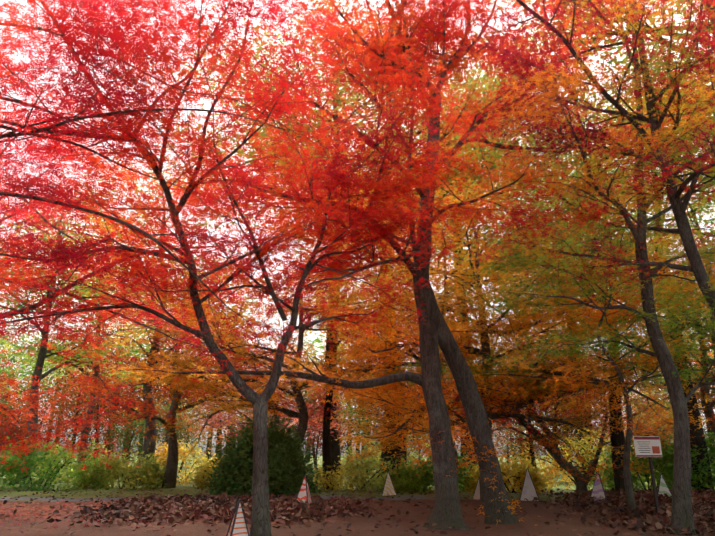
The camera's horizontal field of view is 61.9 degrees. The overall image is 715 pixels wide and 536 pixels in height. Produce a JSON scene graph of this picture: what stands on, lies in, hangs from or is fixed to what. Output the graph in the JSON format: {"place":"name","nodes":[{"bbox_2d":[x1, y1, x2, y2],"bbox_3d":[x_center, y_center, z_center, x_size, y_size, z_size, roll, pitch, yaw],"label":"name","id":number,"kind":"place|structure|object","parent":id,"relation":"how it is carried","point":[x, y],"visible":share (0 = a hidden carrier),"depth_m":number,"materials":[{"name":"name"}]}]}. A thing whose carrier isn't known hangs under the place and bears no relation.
{"place":"outdoors","nodes":[
{"label":"outdoors","id":0,"kind":"place"},
{"bbox_2d":[0,94,97,336],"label":"maple tree","id":1,"kind":"object","parent":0,"point":[1,147],"depth_m":17.40,"materials":[{"name":"red plant"}]},
{"bbox_2d":[0,0,367,389],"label":"maple tree","id":2,"kind":"object","parent":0,"point":[129,121],"depth_m":7.51,"materials":[{"name":"red plant"}]},
{"bbox_2d":[281,296,377,452],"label":"tree","id":3,"kind":"object","parent":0,"point":[314,341],"depth_m":67.89,"materials":[{"name":"plant"}]},
{"bbox_2d":[0,456,714,535],"bbox_3d":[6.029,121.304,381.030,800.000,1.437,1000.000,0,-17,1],"label":"ground","id":4,"kind":"structure","parent":0,"point":[470,519],"depth_m":12.37,"materials":[{"name":"brown soil"}]},
{"bbox_2d":[0,311,62,401],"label":"tree","id":5,"kind":"object","parent":4,"relation":"on","point":[21,377],"depth_m":68.14,"materials":[{"name":"plant"}]},
{"bbox_2d":[0,432,113,491],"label":"bush","id":6,"kind":"object","parent":4,"relation":"on","point":[12,471],"depth_m":23.26,"materials":[{"name":"green plant"}]},
{"bbox_2d":[6,437,126,481],"bbox_3d":[-15.177,10.597,31.983,6.449,3.062,4.773,-8,-19,23],"label":"bush","id":7,"kind":"object","parent":4,"relation":"on","point":[65,453],"depth_m":31.64,"materials":[{"name":"plant"}]},
{"bbox_2d":[0,173,165,483],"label":"tree","id":8,"kind":"object","parent":4,"relation":"on","point":[55,350],"depth_m":30.58,"materials":[{"name":"red plant"}]},
{"bbox_2d":[0,189,200,476],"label":"tree","id":9,"kind":"object","parent":4,"relation":"on","point":[27,335],"depth_m":33.66,"materials":[{"name":"red plant"}]},
{"bbox_2d":[65,442,177,489],"bbox_3d":[-9.748,8.546,24.738,4.428,2.638,3.783,0,-17,1],"label":"bush","id":10,"kind":"object","parent":4,"relation":"on","point":[151,469],"depth_m":24.16,"materials":[{"name":"green plant"}]},
{"bbox_2d":[49,302,194,463],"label":"tree","id":11,"kind":"object","parent":4,"relation":"on","point":[112,371],"depth_m":73.23,"materials":[{"name":"plant"}]},
{"bbox_2d":[0,49,281,473],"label":"maple tree","id":12,"kind":"object","parent":4,"relation":"on","point":[28,277],"depth_m":10.72,"materials":[{"name":"red plant"}]},
{"bbox_2d":[20,127,278,484],"bbox_3d":[-10.938,1.673,28.412,13.595,17.093,12.143,0,-17,1],"label":"tree","id":13,"kind":"object","parent":4,"relation":"on","point":[178,265],"depth_m":28.53,"materials":[{"name":"red plant"}]},
{"bbox_2d":[122,439,224,484],"bbox_3d":[-8.898,10.098,30.148,6.578,2.897,5.226,0,-17,1],"label":"bush","id":14,"kind":"object","parent":4,"relation":"on","point":[184,459],"depth_m":30.03,"materials":[{"name":"plant"}]},
{"bbox_2d":[12,225,351,487],"bbox_3d":[-6.339,3.546,25.464,10.705,11.794,14.430,-10,-20,29],"label":"maple tree","id":15,"kind":"object","parent":4,"relation":"on","point":[92,387],"depth_m":23.46,"materials":[{"name":"red plant"}]},
{"bbox_2d":[186,455,223,487],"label":"bush","id":16,"kind":"object","parent":4,"relation":"on","point":[198,477],"depth_m":25.64,"materials":[{"name":"yellow plant"}]},
{"bbox_2d":[155,292,260,461],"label":"tree","id":17,"kind":"object","parent":4,"relation":"on","point":[198,408],"depth_m":65.75,"materials":[{"name":"plant"}]},
{"bbox_2d":[0,0,458,535],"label":"maple tree","id":18,"kind":"object","parent":4,"relation":"on","point":[121,11],"depth_m":8.65,"materials":[{"name":"red plant"}]},
{"bbox_2d":[226,499,248,535],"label":"lantern","id":19,"kind":"object","parent":4,"relation":"on","point":[238,526],"visible":1,"depth_m":7.23,"materials":[{"name":"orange paper"}]},
{"bbox_2d":[200,409,326,495],"bbox_3d":[-3.257,6.856,21.031,4.456,3.762,3.994,0,-17,1],"label":"evergreen shrub","id":20,"kind":"object","parent":4,"relation":"on","point":[235,477],"depth_m":20.29,"materials":[{"name":"green plant"}]},
{"bbox_2d":[181,314,348,459],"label":"maple tree","id":21,"kind":"object","parent":4,"relation":"on","point":[239,428],"depth_m":27.79,"materials":[{"name":"orange plant"}]},
{"bbox_2d":[87,190,489,477],"bbox_3d":[-2.308,3.464,23.145,14.061,10.478,13.038,0,-17,1],"label":"maple tree","id":22,"kind":"object","parent":4,"relation":"on","point":[201,385],"depth_m":22.23,"materials":[{"name":"plant"}]},
{"bbox_2d":[0,495,592,532],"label":"red fallen leaves","id":23,"kind":"object","parent":4,"relation":"on","point":[21,509],"visible":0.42,"depth_m":13.10,"materials":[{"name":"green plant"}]},
{"bbox_2d":[296,474,311,503],"bbox_3d":[-1.279,5.267,14.025,0.493,0.792,0.516,-1,-20,1],"label":"lantern","id":24,"kind":"object","parent":4,"relation":"on","point":[304,494],"visible":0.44,"depth_m":14.02,"materials":[{"name":"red paper"}]},
{"bbox_2d":[207,115,447,488],"bbox_3d":[-1.205,1.662,26.622,11.416,15.994,13.329,0,-17,1],"label":"tree","id":25,"kind":"object","parent":4,"relation":"on","point":[302,155],"depth_m":25.04,"materials":[{"name":"red plant"}]},
{"bbox_2d":[150,0,524,485],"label":"tree","id":26,"kind":"object","parent":4,"relation":"on","point":[305,65],"depth_m":29.87,"materials":[{"name":"plant"}]},
{"bbox_2d":[0,487,714,535],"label":"fallen leaves","id":27,"kind":"object","parent":4,"relation":"on","point":[604,527],"visible":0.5,"depth_m":13.41,"materials":[{"name":"brown plant"}]},
{"bbox_2d":[0,349,714,474],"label":"trees","id":28,"kind":"object","parent":4,"relation":"on","point":[184,432],"depth_m":44.14,"materials":[{"name":"plant"}]},
{"bbox_2d":[14,487,714,535],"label":"fallen leaf piles","id":29,"kind":"object","parent":4,"relation":"on","point":[178,507],"visible":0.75,"depth_m":12.82,"materials":[{"name":"brown plant"}]},
{"bbox_2d":[303,450,433,491],"bbox_3d":[0.141,8.630,24.599,5.958,2.196,4.457,0,-17,1],"label":"bush","id":30,"kind":"object","parent":4,"relation":"on","point":[353,472],"depth_m":23.75,"materials":[{"name":"green plant"}]},
{"bbox_2d":[382,471,396,495],"bbox_3d":[1.055,7.352,20.344,0.522,0.792,0.475,-3,-18,0],"label":"lantern","id":31,"kind":"object","parent":4,"relation":"on","point":[389,488],"visible":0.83,"depth_m":20.15,"materials":[{"name":"yellow paper"}]},
{"bbox_2d":[152,0,632,484],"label":"zelkova tree","id":32,"kind":"object","parent":4,"relation":"on","point":[361,96],"depth_m":28.67,"materials":[{"name":"plant"}]},
{"bbox_2d":[182,0,620,530],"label":"maple tree","id":33,"kind":"object","parent":4,"relation":"on","point":[450,44],"depth_m":12.54,"materials":[{"name":"red plant"}]},
{"bbox_2d":[89,346,423,405],"bbox_3d":[-1.627,2.064,11.434,6.534,1.343,2.884,7,-19,-20],"label":"branch","id":34,"kind":"object","parent":33,"relation":"attached to","point":[416,378],"depth_m":11.50,"materials":[{"name":"plant"}]},
{"bbox_2d":[341,432,477,486],"bbox_3d":[2.600,10.247,31.636,8.687,3.121,6.404,0,-17,1],"label":"bush","id":35,"kind":"object","parent":4,"relation":"on","point":[410,454],"depth_m":30.68,"materials":[{"name":"plant"}]},
{"bbox_2d":[382,445,478,492],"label":"bush","id":36,"kind":"object","parent":4,"relation":"on","point":[423,478],"depth_m":22.92,"materials":[{"name":"green plant"}]},
{"bbox_2d":[218,150,662,525],"bbox_3d":[2.338,2.579,19.882,14.858,10.257,16.337,0,-17,1],"label":"maple tree","id":37,"kind":"object","parent":4,"relation":"on","point":[388,406],"depth_m":16.63,"materials":[{"name":"orange plant"}]},
{"bbox_2d":[226,156,714,501],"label":"maple tree","id":38,"kind":"object","parent":4,"relation":"on","point":[571,365],"depth_m":17.10,"materials":[{"name":"orange plant"}]},
{"bbox_2d":[401,312,545,486],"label":"maple tree","id":39,"kind":"object","parent":4,"relation":"on","point":[470,449],"depth_m":31.86,"materials":[{"name":"brown plant"}]},
{"bbox_2d":[472,477,479,499],"bbox_3d":[3.757,6.735,18.218,0.460,0.692,0.419,2,-19,1],"label":"lantern","id":40,"kind":"object","parent":4,"relation":"on","point":[476,495],"visible":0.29,"depth_m":18.24,"materials":[{"name":"paper"}]},
{"bbox_2d":[435,291,525,431],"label":"tree","id":41,"kind":"object","parent":4,"relation":"on","point":[477,358],"depth_m":67.76,"materials":[{"name":"orange plant"}]},
{"bbox_2d":[365,28,614,483],"bbox_3d":[7.161,-1.959,37.221,16.441,29.248,23.147,-11,-20,31],"label":"tree","id":42,"kind":"object","parent":4,"relation":"on","point":[490,184],"depth_m":34.01,"materials":[{"name":"plant"}]},
{"bbox_2d":[458,449,556,493],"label":"bush","id":43,"kind":"object","parent":4,"relation":"on","point":[539,481],"depth_m":22.33,"materials":[{"name":"green plant"}]},
{"bbox_2d":[520,468,539,500],"bbox_3d":[5.127,6.561,18.080,0.535,0.942,0.617,-3,-15,0],"label":"lantern","id":44,"kind":"object","parent":4,"relation":"on","point":[528,490],"visible":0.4,"depth_m":17.96,"materials":[{"name":"paper"}]},
{"bbox_2d":[351,279,714,492],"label":"maple tree","id":45,"kind":"object","parent":4,"relation":"on","point":[563,409],"depth_m":21.43,"materials":[{"name":"brown plant"}]},
{"bbox_2d":[433,164,657,487],"bbox_3d":[7.886,1.543,25.463,12.095,15.497,12.116,0,-17,1],"label":"tree","id":46,"kind":"object","parent":4,"relation":"on","point":[519,236],"depth_m":25.64,"materials":[{"name":"orange plant"}]},
{"bbox_2d":[383,135,714,514],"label":"maple tree","id":47,"kind":"object","parent":4,"relation":"on","point":[663,281],"depth_m":14.12,"materials":[{"name":"orange plant"}]},
{"bbox_2d":[416,1,713,491],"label":"tree","id":48,"kind":"object","parent":4,"relation":"on","point":[553,164],"depth_m":20.43,"materials":[{"name":"plant"}]},
{"bbox_2d":[449,0,714,534],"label":"maple tree","id":49,"kind":"object","parent":4,"relation":"on","point":[613,134],"depth_m":10.88,"materials":[{"name":"orange plant"}]},
{"bbox_2d":[505,424,658,489],"bbox_3d":[10.969,9.362,29.208,8.711,3.370,5.981,0,-17,1],"label":"bush","id":50,"kind":"object","parent":4,"relation":"on","point":[554,471],"depth_m":28.34,"materials":[{"name":"plant"}]},
{"bbox_2d":[465,81,700,481],"bbox_3d":[16.168,-0.367,42.384,18.653,29.271,21.209,0,-17,1],"label":"tree","id":51,"kind":"object","parent":4,"relation":"on","point":[583,463],"depth_m":38.16,"materials":[{"name":"orange plant"}]},
{"bbox_2d":[590,471,607,502],"bbox_3d":[6.723,6.079,16.576,0.547,0.842,0.522,-1,-16,1],"label":"lantern","id":52,"kind":"object","parent":4,"relation":"on","point":[598,491],"visible":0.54,"depth_m":16.55,"materials":[{"name":"purple paper"}]},
{"bbox_2d":[498,35,714,489],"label":"tree","id":53,"kind":"object","parent":4,"relation":"on","point":[701,206],"depth_m":21.50,"materials":[{"name":"orange plant"}]},
{"bbox_2d":[633,435,661,511],"bbox_3d":[6.424,4.552,13.049,0.620,1.730,0.084,2,-18,-7],"label":"info sign","id":54,"kind":"object","parent":4,"relation":"on","point":[647,446],"visible":0.96,"depth_m":13.18,"materials":[{"name":"grey wood"}]},
{"bbox_2d":[586,434,714,490],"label":"bush","id":55,"kind":"object","parent":4,"relation":"on","point":[610,484],"depth_m":20.42,"materials":[{"name":"green plant"}]},
{"bbox_2d":[657,474,671,498],"bbox_3d":[8.184,5.921,16.055,0.446,0.712,0.468,-2,-17,0],"label":"lantern","id":56,"kind":"object","parent":4,"relation":"on","point":[663,487],"visible":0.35,"depth_m":15.98,"materials":[{"name":"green paper"}]},
{"bbox_2d":[619,296,713,419],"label":"tree","id":57,"kind":"object","parent":4,"relation":"on","point":[661,377],"depth_m":64.47,"materials":[{"name":"plant"}]},
{"bbox_2d":[644,426,714,489],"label":"bush","id":58,"kind":"object","parent":4,"relation":"on","point":[709,444],"depth_m":19.43,"materials":[{"name":"green plant"}]},
{"bbox_2d":[0,287,714,471],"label":"backdrop","id":59,"kind":"structure","parent":0,"point":[52,378],"depth_m":59.78,"materials":[{"name":"plant"}]},
{"bbox_2d":[0,0,714,455],"label":"sky","id":60,"kind":"structure","parent":0,"point":[207,104],"materials":[{"name":"white"}]},
{"bbox_2d":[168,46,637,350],"bbox_3d":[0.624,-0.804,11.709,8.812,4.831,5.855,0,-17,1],"label":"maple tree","id":61,"kind":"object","parent":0,"point":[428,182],"depth_m":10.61,"materials":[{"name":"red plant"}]},
{"bbox_2d":[513,306,608,463],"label":"tree","id":62,"kind":"object","parent":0,"point":[566,345],"depth_m":67.74,"materials":[{"name":"brown plant"}]},
{"bbox_2d":[427,60,696,200],"bbox_3d":[7.392,-4.601,19.764,11.646,5.243,7.955,0,-17,1],"label":"tree limb","id":63,"kind":"object","parent":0,"point":[524,146],"depth_m":19.40,"materials":[{"name":"orange plant"}]},
{"bbox_2d":[437,0,714,209],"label":"maple tree","id":64,"kind":"object","parent":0,"point":[653,57],"depth_m":22.55,"materials":[{"name":"plant"}]},
{"bbox_2d":[446,0,714,315],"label":"maple tree","id":65,"kind":"object","parent":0,"point":[581,56],"depth_m":11.14,"materials":[{"name":"plant"}]},
{"bbox_2d":[495,150,714,425],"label":"maple tree","id":66,"kind":"object","parent":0,"point":[697,382],"depth_m":20.77,"materials":[{"name":"plant"}]},
{"bbox_2d":[550,213,714,397],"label":"maple tree","id":67,"kind":"object","parent":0,"point":[657,372],"depth_m":16.62,"materials":[{"name":"plant"}]},
{"bbox_2d":[604,210,714,434],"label":"maple tree","id":68,"kind":"object","parent":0,"point":[709,412],"depth_m":23.19,"materials":[{"name":"orange plant"}]}
]}

